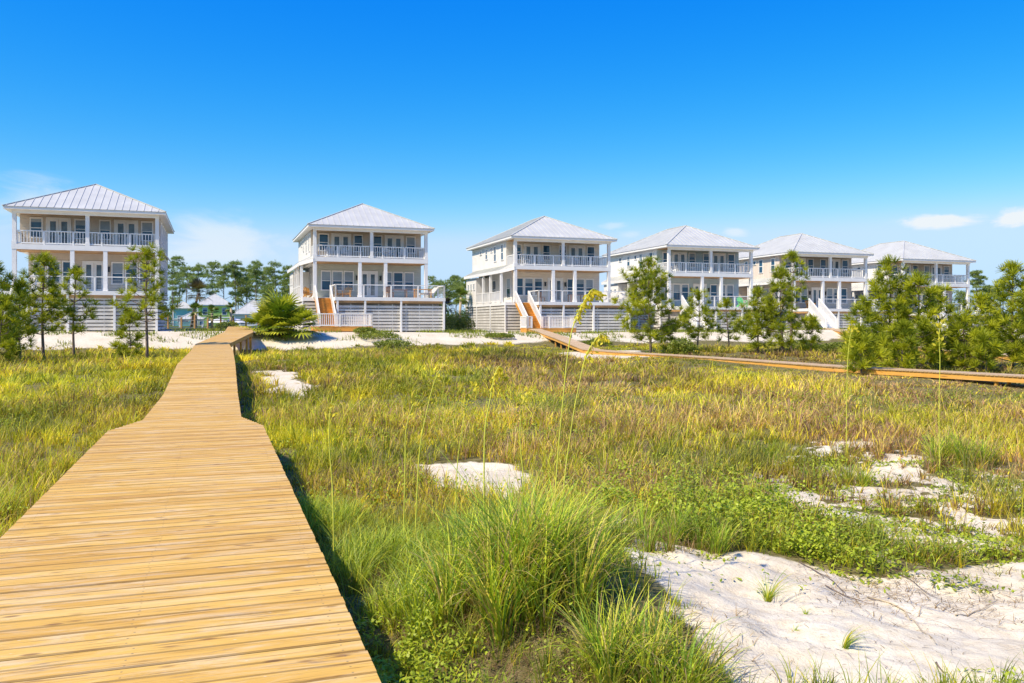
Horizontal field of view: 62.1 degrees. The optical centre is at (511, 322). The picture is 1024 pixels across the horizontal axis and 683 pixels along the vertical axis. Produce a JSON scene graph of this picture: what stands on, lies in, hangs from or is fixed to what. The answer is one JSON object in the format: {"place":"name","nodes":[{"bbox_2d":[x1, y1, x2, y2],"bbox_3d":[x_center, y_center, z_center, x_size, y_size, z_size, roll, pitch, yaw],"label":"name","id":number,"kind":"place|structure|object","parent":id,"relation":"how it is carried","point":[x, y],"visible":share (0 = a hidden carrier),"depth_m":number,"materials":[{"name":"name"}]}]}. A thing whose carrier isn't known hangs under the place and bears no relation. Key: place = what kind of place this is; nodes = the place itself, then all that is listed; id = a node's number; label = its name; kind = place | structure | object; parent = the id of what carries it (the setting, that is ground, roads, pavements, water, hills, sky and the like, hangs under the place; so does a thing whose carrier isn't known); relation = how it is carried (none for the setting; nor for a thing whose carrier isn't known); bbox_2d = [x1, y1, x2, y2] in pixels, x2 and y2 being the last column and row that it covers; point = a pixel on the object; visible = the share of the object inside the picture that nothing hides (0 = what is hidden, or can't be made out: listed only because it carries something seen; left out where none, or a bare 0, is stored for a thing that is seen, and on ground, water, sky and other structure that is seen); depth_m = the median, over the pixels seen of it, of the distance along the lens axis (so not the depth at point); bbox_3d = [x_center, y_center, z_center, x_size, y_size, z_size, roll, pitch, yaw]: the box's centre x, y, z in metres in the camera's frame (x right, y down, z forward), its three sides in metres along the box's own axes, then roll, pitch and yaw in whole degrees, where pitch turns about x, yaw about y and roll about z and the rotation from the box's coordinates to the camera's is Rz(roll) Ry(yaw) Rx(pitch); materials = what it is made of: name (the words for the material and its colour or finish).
{"place":"outdoors","nodes":[
{"label":"outdoors","id":0,"kind":"place"},
{"bbox_2d":[0,340,1023,682],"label":"dune grass","id":1,"kind":"structure","parent":0,"point":[16,374],"depth_m":16.73,"materials":[{"name":"green plant"}]},
{"bbox_2d":[0,323,1023,682],"bbox_3d":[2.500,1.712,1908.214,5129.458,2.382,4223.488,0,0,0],"label":"ground","id":2,"kind":"structure","parent":0,"point":[974,641],"depth_m":7.18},
{"bbox_2d":[0,292,30,360],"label":"young pine","id":3,"kind":"object","parent":2,"relation":"on","point":[11,344],"visible":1,"depth_m":35.97,"materials":[{"name":"green plant"}]},
{"bbox_2d":[0,260,31,346],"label":"young pine","id":4,"kind":"object","parent":2,"relation":"on","point":[4,284],"visible":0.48,"depth_m":38.17,"materials":[{"name":"green plant"}]},
{"bbox_2d":[0,468,35,522],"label":"grass tussock","id":5,"kind":"object","parent":2,"relation":"on","point":[2,499],"depth_m":9.71,"materials":[{"name":"green plant"}]},
{"bbox_2d":[1,277,40,359],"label":"young pine","id":6,"kind":"object","parent":2,"relation":"on","point":[18,287],"visible":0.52,"depth_m":38.90,"materials":[{"name":"green plant"}]},
{"bbox_2d":[10,249,77,355],"bbox_3d":[-22.572,-0.772,40.877,2.399,5.546,2.831,0,0,23],"label":"young pine","id":7,"kind":"object","parent":2,"relation":"on","point":[45,315],"visible":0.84,"depth_m":40.76,"materials":[{"name":"green plant"}]},
{"bbox_2d":[52,263,100,354],"bbox_3d":[-22.014,-0.506,42.955,2.350,5.059,2.170,0,0,-39],"label":"young pine","id":8,"kind":"object","parent":2,"relation":"on","point":[76,272],"visible":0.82,"depth_m":42.99,"materials":[{"name":"green plant"}]},
{"bbox_2d":[0,184,174,330],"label":"beach house","id":9,"kind":"structure","parent":2,"relation":"on","point":[95,231],"depth_m":63.66,"materials":[{"name":"grey"}]},
{"bbox_2d":[29,217,42,237],"bbox_3d":[-35.611,-7.143,63.622,0.940,1.548,0.100,0,0,-19],"label":"window","id":10,"kind":"structure","parent":9,"relation":"in","point":[36,223],"depth_m":63.63,"materials":[{"name":"glass"}]},
{"bbox_2d":[46,217,70,244],"bbox_3d":[-34.194,-6.830,64.113,1.700,2.260,0.110,0,0,-19],"label":"french door","id":11,"kind":"structure","parent":9,"relation":"in","point":[52,223],"depth_m":64.08,"materials":[{"name":"white paint"}]},
{"bbox_2d":[74,219,84,238],"bbox_3d":[-32.809,-7.143,64.604,0.890,1.548,0.100,0,0,-19],"label":"window","id":12,"kind":"structure","parent":9,"relation":"in","point":[79,224],"depth_m":64.60,"materials":[{"name":"glass"}]},
{"bbox_2d":[82,261,102,290],"bbox_3d":[-31.934,-3.520,64.920,1.600,2.440,0.080,0,0,-19],"label":"french door","id":13,"kind":"structure","parent":9,"relation":"in","point":[92,268],"depth_m":64.90,"materials":[{"name":"white paint"}]},
{"bbox_2d":[99,219,110,239],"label":"window","id":14,"kind":"structure","parent":9,"relation":"in","point":[104,225],"depth_m":65.18,"materials":[{"name":"white paint"}]},
{"bbox_2d":[111,262,123,284],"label":"window","id":15,"kind":"structure","parent":9,"relation":"in","point":[116,269],"depth_m":65.47,"materials":[{"name":"white paint"}]},
{"bbox_2d":[114,219,137,246],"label":"french door","id":16,"kind":"structure","parent":9,"relation":"in","point":[120,226],"depth_m":65.63,"materials":[{"name":"white paint"}]},
{"bbox_2d":[141,221,153,240],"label":"window","id":17,"kind":"structure","parent":9,"relation":"in","point":[146,226],"depth_m":66.15,"materials":[{"name":"glass"}]},
{"bbox_2d":[107,308,144,357],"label":"young pine","id":18,"kind":"object","parent":2,"relation":"on","point":[122,346],"visible":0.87,"depth_m":41.74,"materials":[{"name":"green plant"}]},
{"bbox_2d":[106,241,182,359],"bbox_3d":[-17.822,-0.982,40.922,3.179,6.006,3.041,0,0,0],"label":"young pine","id":19,"kind":"object","parent":2,"relation":"on","point":[148,251],"visible":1,"depth_m":40.79,"materials":[{"name":"green plant"}]},
{"bbox_2d":[168,275,188,302],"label":"tall pine","id":20,"kind":"object","parent":2,"relation":"on","point":[182,281],"visible":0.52,"depth_m":235.82,"materials":[{"name":"green plant"}]},
{"bbox_2d":[168,255,189,325],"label":"tall pine","id":21,"kind":"object","parent":2,"relation":"on","point":[175,261],"visible":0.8,"depth_m":212.74,"materials":[{"name":"green plant"}]},
{"bbox_2d":[173,301,193,325],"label":"cottage","id":22,"kind":"structure","parent":2,"relation":"on","point":[180,312],"depth_m":204.96,"materials":[{"name":"teal"}]},
{"bbox_2d":[0,326,380,682],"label":"boardwalk","id":23,"kind":"structure","parent":2,"relation":"on","point":[169,537],"depth_m":5.78,"materials":[{"name":"brown wood"}]},
{"bbox_2d":[184,278,214,326],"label":"palm tree","id":24,"kind":"object","parent":2,"relation":"on","point":[197,283],"visible":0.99,"depth_m":87.80,"materials":[{"name":"green plant"}]},
{"bbox_2d":[185,263,215,301],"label":"tall pine","id":25,"kind":"object","parent":2,"relation":"on","point":[198,267],"visible":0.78,"depth_m":208.44,"materials":[{"name":"green plant"}]},
{"bbox_2d":[167,315,258,328],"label":"wooden fence","id":26,"kind":"object","parent":2,"relation":"on","point":[195,320],"visible":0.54,"depth_m":83.22,"materials":[{"name":"brown wood"}]},
{"bbox_2d":[197,294,229,325],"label":"cottage","id":27,"kind":"structure","parent":2,"relation":"on","point":[216,300],"depth_m":195.27,"materials":[{"name":"green"}]},
{"bbox_2d":[201,260,226,285],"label":"tall pine","id":28,"kind":"object","parent":2,"relation":"on","point":[213,264],"visible":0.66,"depth_m":235.88,"materials":[{"name":"green plant"}]},
{"bbox_2d":[208,264,238,298],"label":"tall pine","id":29,"kind":"object","parent":2,"relation":"on","point":[225,271],"visible":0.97,"depth_m":217.74,"materials":[{"name":"green plant"}]},
{"bbox_2d":[222,260,252,310],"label":"tall pine","id":30,"kind":"object","parent":2,"relation":"on","point":[234,268],"visible":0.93,"depth_m":228.99,"materials":[{"name":"green plant"}]},
{"bbox_2d":[232,300,259,325],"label":"cottage","id":31,"kind":"structure","parent":2,"relation":"on","point":[244,310],"depth_m":174.84,"materials":[{"name":"white"}]},
{"bbox_2d":[246,259,265,300],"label":"tall pine","id":32,"kind":"object","parent":2,"relation":"on","point":[256,266],"visible":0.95,"depth_m":215.43,"materials":[{"name":"green plant"}]},
{"bbox_2d":[261,259,288,293],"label":"tall pine","id":33,"kind":"object","parent":2,"relation":"on","point":[272,274],"visible":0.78,"depth_m":223.49,"materials":[{"name":"green plant"}]},
{"bbox_2d":[236,288,322,338],"bbox_3d":[-16.156,-0.723,58.606,6.556,3.669,4.921,0,0,0],"label":"palmetto bush","id":34,"kind":"object","parent":2,"relation":"on","point":[280,311],"visible":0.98,"depth_m":58.02,"materials":[{"name":"green plant"}]},
{"bbox_2d":[278,270,293,297],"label":"tall pine","id":35,"kind":"object","parent":2,"relation":"on","point":[285,282],"visible":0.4,"depth_m":220.22,"materials":[{"name":"green plant"}]},
{"bbox_2d":[321,374,354,579],"bbox_3d":[-1.579,1.347,7.010,0.683,1.817,0.691,0,0,-25],"label":"sea oat","id":36,"kind":"object","parent":2,"relation":"on","point":[330,407],"visible":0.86,"depth_m":7.23,"materials":[{"name":"green plant"}]},
{"bbox_2d":[297,484,394,540],"bbox_3d":[-1.928,2.071,9.478,1.555,0.515,1.793,0,0,-19],"label":"grass tussock","id":37,"kind":"object","parent":2,"relation":"on","point":[313,509],"depth_m":9.37,"materials":[{"name":"green plant"}]},
{"bbox_2d":[287,203,444,331],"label":"beach house","id":38,"kind":"structure","parent":2,"relation":"on","point":[366,270],"depth_m":73.04,"materials":[{"name":"beige"}]},
{"bbox_2d":[318,233,328,250],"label":"window","id":39,"kind":"structure","parent":38,"relation":"in","point":[323,238],"depth_m":73.45,"materials":[{"name":"white paint"}]},
{"bbox_2d":[321,270,330,290],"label":"window","id":40,"kind":"structure","parent":38,"relation":"in","point":[325,274],"depth_m":73.54,"materials":[{"name":"white paint"}]},
{"bbox_2d":[332,270,342,290],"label":"window","id":41,"kind":"structure","parent":38,"relation":"in","point":[337,276],"depth_m":73.88,"materials":[{"name":"glass"}]},
{"bbox_2d":[331,233,350,255],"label":"french door","id":42,"kind":"structure","parent":38,"relation":"in","point":[336,238],"depth_m":73.97,"materials":[{"name":"white paint"}]},
{"bbox_2d":[362,271,377,296],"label":"french door","id":43,"kind":"structure","parent":38,"relation":"in","point":[368,277],"depth_m":74.81,"materials":[{"name":"white paint"}]},
{"bbox_2d":[385,235,403,258],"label":"french door","id":44,"kind":"structure","parent":38,"relation":"in","point":[390,240],"depth_m":75.54,"materials":[{"name":"white paint"}]},
{"bbox_2d":[393,272,403,291],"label":"window","id":45,"kind":"structure","parent":38,"relation":"in","point":[397,276],"depth_m":75.61,"materials":[{"name":"glass"}]},
{"bbox_2d":[404,272,413,291],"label":"window","id":46,"kind":"structure","parent":38,"relation":"in","point":[408,276],"depth_m":75.97,"materials":[{"name":"glass"}]},
{"bbox_2d":[358,330,400,338],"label":"shrub","id":47,"kind":"object","parent":2,"relation":"on","point":[374,335],"visible":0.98,"depth_m":59.47,"materials":[{"name":"green plant"}]},
{"bbox_2d":[318,511,447,595],"bbox_3d":[-1.235,2.012,7.645,1.721,0.570,1.786,0,0,0],"label":"grass tussock","id":48,"kind":"object","parent":2,"relation":"on","point":[355,557],"depth_m":7.56,"materials":[{"name":"green plant"}]},
{"bbox_2d":[373,339,413,346],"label":"shrub","id":49,"kind":"object","parent":2,"relation":"on","point":[386,342],"visible":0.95,"depth_m":57.33,"materials":[{"name":"green plant"}]},
{"bbox_2d":[386,400,417,534],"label":"sea oat","id":50,"kind":"object","parent":2,"relation":"on","point":[411,412],"visible":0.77,"depth_m":8.50,"materials":[{"name":"green plant"}]},
{"bbox_2d":[340,529,485,649],"bbox_3d":[-0.507,1.863,6.092,1.460,0.697,1.376,0,0,0],"label":"grass tussock","id":51,"kind":"object","parent":2,"relation":"on","point":[401,602],"depth_m":5.99,"materials":[{"name":"green plant"}]},
{"bbox_2d":[415,357,448,540],"bbox_3d":[-0.754,1.253,7.910,0.437,1.904,0.676,0,0,44],"label":"sea oat","id":52,"kind":"object","parent":2,"relation":"on","point":[435,380],"visible":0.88,"depth_m":8.03,"materials":[{"name":"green plant"}]},
{"bbox_2d":[432,278,459,308],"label":"tall pine","id":53,"kind":"object","parent":2,"relation":"on","point":[447,288],"visible":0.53,"depth_m":204.83,"materials":[{"name":"green plant"}]},
{"bbox_2d":[437,379,479,525],"bbox_3d":[-0.397,1.370,8.248,0.794,1.647,0.315,0,0,24],"label":"sea oat","id":54,"kind":"object","parent":2,"relation":"on","point":[475,384],"visible":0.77,"depth_m":8.27,"materials":[{"name":"green plant"}]},
{"bbox_2d":[452,285,470,316],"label":"palm tree","id":55,"kind":"object","parent":2,"relation":"on","point":[461,291],"visible":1,"depth_m":87.83,"materials":[{"name":"green plant"}]},
{"bbox_2d":[467,366,508,533],"bbox_3d":[-0.119,1.154,6.850,0.446,1.586,0.858,0,0,29],"label":"sea oat","id":56,"kind":"object","parent":2,"relation":"on","point":[499,372],"visible":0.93,"depth_m":7.11,"materials":[{"name":"yellow plant"}]},
{"bbox_2d":[0,375,1023,682],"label":"ground cover","id":57,"kind":"object","parent":2,"relation":"on","point":[800,535],"visible":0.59,"depth_m":8.84,"materials":[{"name":"green plant"}]},
{"bbox_2d":[403,467,623,558],"bbox_3d":[0.032,1.769,7.666,2.096,0.902,1.898,0,0,0],"label":"grass tussock","id":58,"kind":"object","parent":2,"relation":"on","point":[468,520],"depth_m":7.61,"materials":[{"name":"green plant"}]},
{"bbox_2d":[378,443,654,651],"bbox_3d":[0.077,1.512,6.008,2.006,1.248,1.940,0,0,0],"label":"grass tussock","id":59,"kind":"object","parent":2,"relation":"on","point":[541,559],"depth_m":5.78,"materials":[{"name":"green plant"}]},
{"bbox_2d":[22,326,1014,346],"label":"dune greenery","id":60,"kind":"object","parent":2,"relation":"on","point":[446,330],"visible":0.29,"depth_m":65.15,"materials":[{"name":"green plant"}]},
{"bbox_2d":[501,386,537,522],"bbox_3d":[0.050,1.255,7.346,0.561,1.409,0.600,0,0,-39],"label":"sea oat","id":61,"kind":"object","parent":2,"relation":"on","point":[527,393],"visible":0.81,"depth_m":7.48,"materials":[{"name":"yellow plant"}]},
{"bbox_2d":[464,216,630,332],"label":"beach house","id":62,"kind":"structure","parent":2,"relation":"on","point":[506,286],"depth_m":80.91,"materials":[{"name":"beige wood"}]},
{"bbox_2d":[524,277,533,295],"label":"french door","id":63,"kind":"structure","parent":62,"relation":"in","point":[528,281],"depth_m":81.16,"materials":[{"name":"white paint"}]},
{"bbox_2d":[524,243,539,265],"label":"french door","id":64,"kind":"structure","parent":62,"relation":"in","point":[532,249],"depth_m":81.24,"materials":[{"name":"white paint"}]},
{"bbox_2d":[548,278,562,301],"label":"french door","id":65,"kind":"structure","parent":62,"relation":"in","point":[558,281],"depth_m":82.12,"materials":[{"name":"white paint"}]},
{"bbox_2d":[569,245,584,266],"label":"french door","id":66,"kind":"structure","parent":62,"relation":"in","point":[574,250],"depth_m":82.82,"materials":[{"name":"white paint"}]},
{"bbox_2d":[553,289,606,527],"bbox_3d":[0.374,0.815,6.364,0.703,2.153,0.438,0,0,0],"label":"sea oat","id":67,"kind":"object","parent":2,"relation":"on","point":[591,295],"visible":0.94,"depth_m":6.37,"materials":[{"name":"yellow plant"}]},
{"bbox_2d":[561,333,617,533],"bbox_3d":[0.551,0.972,6.598,0.710,1.790,0.453,0,0,-24],"label":"sea oat","id":68,"kind":"object","parent":2,"relation":"on","point":[603,337],"visible":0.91,"depth_m":6.75,"materials":[{"name":"yellow plant"}]},
{"bbox_2d":[539,566,756,682],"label":"grass tussock","id":69,"kind":"object","parent":2,"relation":"on","point":[611,647],"depth_m":4.97,"materials":[{"name":"green plant"}]},
{"bbox_2d":[610,254,695,352],"bbox_3d":[8.068,-1.007,50.201,4.854,6.050,4.792,0,0,-42],"label":"young pine","id":70,"kind":"object","parent":2,"relation":"on","point":[644,284],"visible":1,"depth_m":49.63,"materials":[{"name":"green plant"}]},
{"bbox_2d":[578,490,744,559],"bbox_3d":[1.393,1.922,8.206,1.837,0.563,1.655,0,0,0],"label":"grass tussock","id":71,"kind":"object","parent":2,"relation":"on","point":[718,543],"depth_m":8.08,"materials":[{"name":"green plant"}]},
{"bbox_2d":[657,322,678,351],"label":"young pine","id":72,"kind":"object","parent":2,"relation":"on","point":[671,338],"visible":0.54,"depth_m":50.96,"materials":[{"name":"green plant"}]},
{"bbox_2d":[667,338,698,354],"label":"shrub","id":73,"kind":"object","parent":2,"relation":"on","point":[682,346],"visible":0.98,"depth_m":47.66,"materials":[{"name":"green plant"}]},
{"bbox_2d":[601,225,773,330],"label":"beach house","id":74,"kind":"structure","parent":2,"relation":"on","point":[702,259],"depth_m":86.76,"materials":[{"name":"white wood"}]},
{"bbox_2d":[672,251,686,270],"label":"french door","id":75,"kind":"structure","parent":74,"relation":"in","point":[676,256],"depth_m":86.67,"materials":[{"name":"white paint"}]},
{"bbox_2d":[713,253,725,271],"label":"french door","id":76,"kind":"structure","parent":74,"relation":"in","point":[717,257],"depth_m":88.23,"materials":[{"name":"white paint"}]},
{"bbox_2d":[368,475,1023,682],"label":"ground cover plants","id":77,"kind":"object","parent":2,"relation":"on","point":[567,650],"visible":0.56,"depth_m":6.08,"materials":[{"name":"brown plant"}]},
{"bbox_2d":[675,287,722,344],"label":"young pine","id":78,"kind":"object","parent":2,"relation":"on","point":[704,311],"visible":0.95,"depth_m":51.80,"materials":[{"name":"green plant"}]},
{"bbox_2d":[713,296,745,346],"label":"young pine","id":79,"kind":"object","parent":2,"relation":"on","point":[729,304],"visible":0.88,"depth_m":52.98,"materials":[{"name":"green plant"}]},
{"bbox_2d":[731,284,779,352],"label":"young pine","id":80,"kind":"object","parent":2,"relation":"on","point":[755,330],"visible":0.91,"depth_m":46.84,"materials":[{"name":"green plant"}]},
{"bbox_2d":[741,570,808,601],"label":"grass tuft","id":81,"kind":"object","parent":2,"relation":"on","point":[769,596],"visible":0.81,"depth_m":6.71,"materials":[{"name":"plant"}]},
{"bbox_2d":[529,329,1023,385],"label":"boardwalk","id":82,"kind":"structure","parent":2,"relation":"on","point":[996,378],"depth_m":34.61,"materials":[{"name":"brown wood"}]},
{"bbox_2d":[754,265,809,353],"bbox_3d":[14.677,-0.669,46.138,2.574,5.112,2.957,0,0,-20],"label":"young pine","id":83,"kind":"object","parent":2,"relation":"on","point":[774,315],"visible":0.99,"depth_m":45.83,"materials":[{"name":"green plant"}]},
{"bbox_2d":[772,249,810,347],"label":"young pine","id":84,"kind":"object","parent":2,"relation":"on","point":[794,258],"visible":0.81,"depth_m":50.03,"materials":[{"name":"green plant"}]},
{"bbox_2d":[796,313,825,351],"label":"young pine","id":85,"kind":"object","parent":2,"relation":"on","point":[812,323],"visible":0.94,"depth_m":45.87,"materials":[{"name":"green plant"}]},
{"bbox_2d":[739,233,888,328],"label":"beach house","id":86,"kind":"structure","parent":2,"relation":"on","point":[827,292],"depth_m":93.78,"materials":[{"name":"white wood"}]},
{"bbox_2d":[797,458,882,486],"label":"grass tussock","id":87,"kind":"object","parent":2,"relation":"on","point":[859,478],"depth_m":12.18,"materials":[{"name":"green plant"}]},
{"bbox_2d":[838,322,859,457],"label":"sea oat","id":88,"kind":"object","parent":2,"relation":"on","point":[852,329],"visible":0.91,"depth_m":14.01,"materials":[{"name":"yellow plant"}]},
{"bbox_2d":[838,293,888,363],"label":"young pine","id":89,"kind":"object","parent":2,"relation":"on","point":[867,307],"visible":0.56,"depth_m":35.83,"materials":[{"name":"green plant"}]},
{"bbox_2d":[836,320,891,374],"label":"young pine","id":90,"kind":"object","parent":2,"relation":"on","point":[861,338],"visible":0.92,"depth_m":32.22,"materials":[{"name":"green plant"}]},
{"bbox_2d":[860,253,915,366],"bbox_3d":[16.359,-0.462,37.148,2.906,5.144,2.801,0,0,0],"label":"young pine","id":91,"kind":"object","parent":2,"relation":"on","point":[882,284],"visible":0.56,"depth_m":36.67,"materials":[{"name":"green plant"}]},
{"bbox_2d":[873,317,923,368],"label":"young pine","id":92,"kind":"object","parent":2,"relation":"on","point":[911,342],"visible":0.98,"depth_m":33.37,"materials":[{"name":"green plant"}]},
{"bbox_2d":[884,269,951,368],"bbox_3d":[17.135,-0.095,35.983,2.785,4.476,2.636,0,0,20],"label":"young pine","id":93,"kind":"object","parent":2,"relation":"on","point":[925,326],"visible":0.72,"depth_m":35.77,"materials":[{"name":"green plant"}]},
{"bbox_2d":[851,240,989,328],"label":"beach house","id":94,"kind":"structure","parent":2,"relation":"on","point":[936,264],"depth_m":98.99,"materials":[{"name":"white"}]},
{"bbox_2d":[919,315,947,472],"bbox_3d":[6.443,1.081,13.148,0.650,2.421,0.408,0,0,0],"label":"sea oat","id":95,"kind":"object","parent":2,"relation":"on","point":[938,325],"visible":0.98,"depth_m":13.06,"materials":[{"name":"yellow plant"}]},
{"bbox_2d":[916,282,962,361],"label":"young pine","id":96,"kind":"object","parent":2,"relation":"on","point":[940,299],"visible":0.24,"depth_m":37.72,"materials":[{"name":"green plant"}]},
{"bbox_2d":[952,288,974,310],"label":"tall pine","id":97,"kind":"object","parent":2,"relation":"on","point":[961,294],"visible":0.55,"depth_m":252.79,"materials":[{"name":"green plant"}]},
{"bbox_2d":[915,421,1019,473],"bbox_3d":[7.187,1.900,13.575,1.671,0.849,1.511,0,0,0],"label":"grass tussock","id":98,"kind":"object","parent":2,"relation":"on","point":[963,448],"depth_m":13.46,"materials":[{"name":"green plant"}]},
{"bbox_2d":[942,308,995,370],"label":"young pine","id":99,"kind":"object","parent":2,"relation":"on","point":[961,323],"visible":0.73,"depth_m":35.80,"materials":[{"name":"green plant"}]},
{"bbox_2d":[964,269,992,303],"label":"tall pine","id":100,"kind":"object","parent":2,"relation":"on","point":[974,283],"visible":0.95,"depth_m":236.15,"materials":[{"name":"green plant"}]},
{"bbox_2d":[953,291,1013,368],"bbox_3d":[20.413,0.360,36.935,2.445,3.663,2.314,0,0,37],"label":"young pine","id":101,"kind":"object","parent":2,"relation":"on","point":[980,298],"visible":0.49,"depth_m":36.73,"materials":[{"name":"green plant"}]},
{"bbox_2d":[963,327,1007,371],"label":"shrub","id":102,"kind":"object","parent":2,"relation":"on","point":[978,351],"visible":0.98,"depth_m":34.28,"materials":[{"name":"green plant"}]},
{"bbox_2d":[981,258,1023,366],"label":"young pine","id":103,"kind":"object","parent":2,"relation":"on","point":[1012,271],"visible":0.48,"depth_m":37.86,"materials":[{"name":"green plant"}]},
{"bbox_2d":[997,287,1023,366],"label":"young pine","id":104,"kind":"object","parent":2,"relation":"on","point":[1019,343],"visible":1,"depth_m":36.20,"materials":[{"name":"green plant"}]},
{"bbox_2d":[0,0,1023,321],"label":"sky","id":105,"kind":"structure","parent":0,"point":[858,124],"materials":[{"name":"blue"}]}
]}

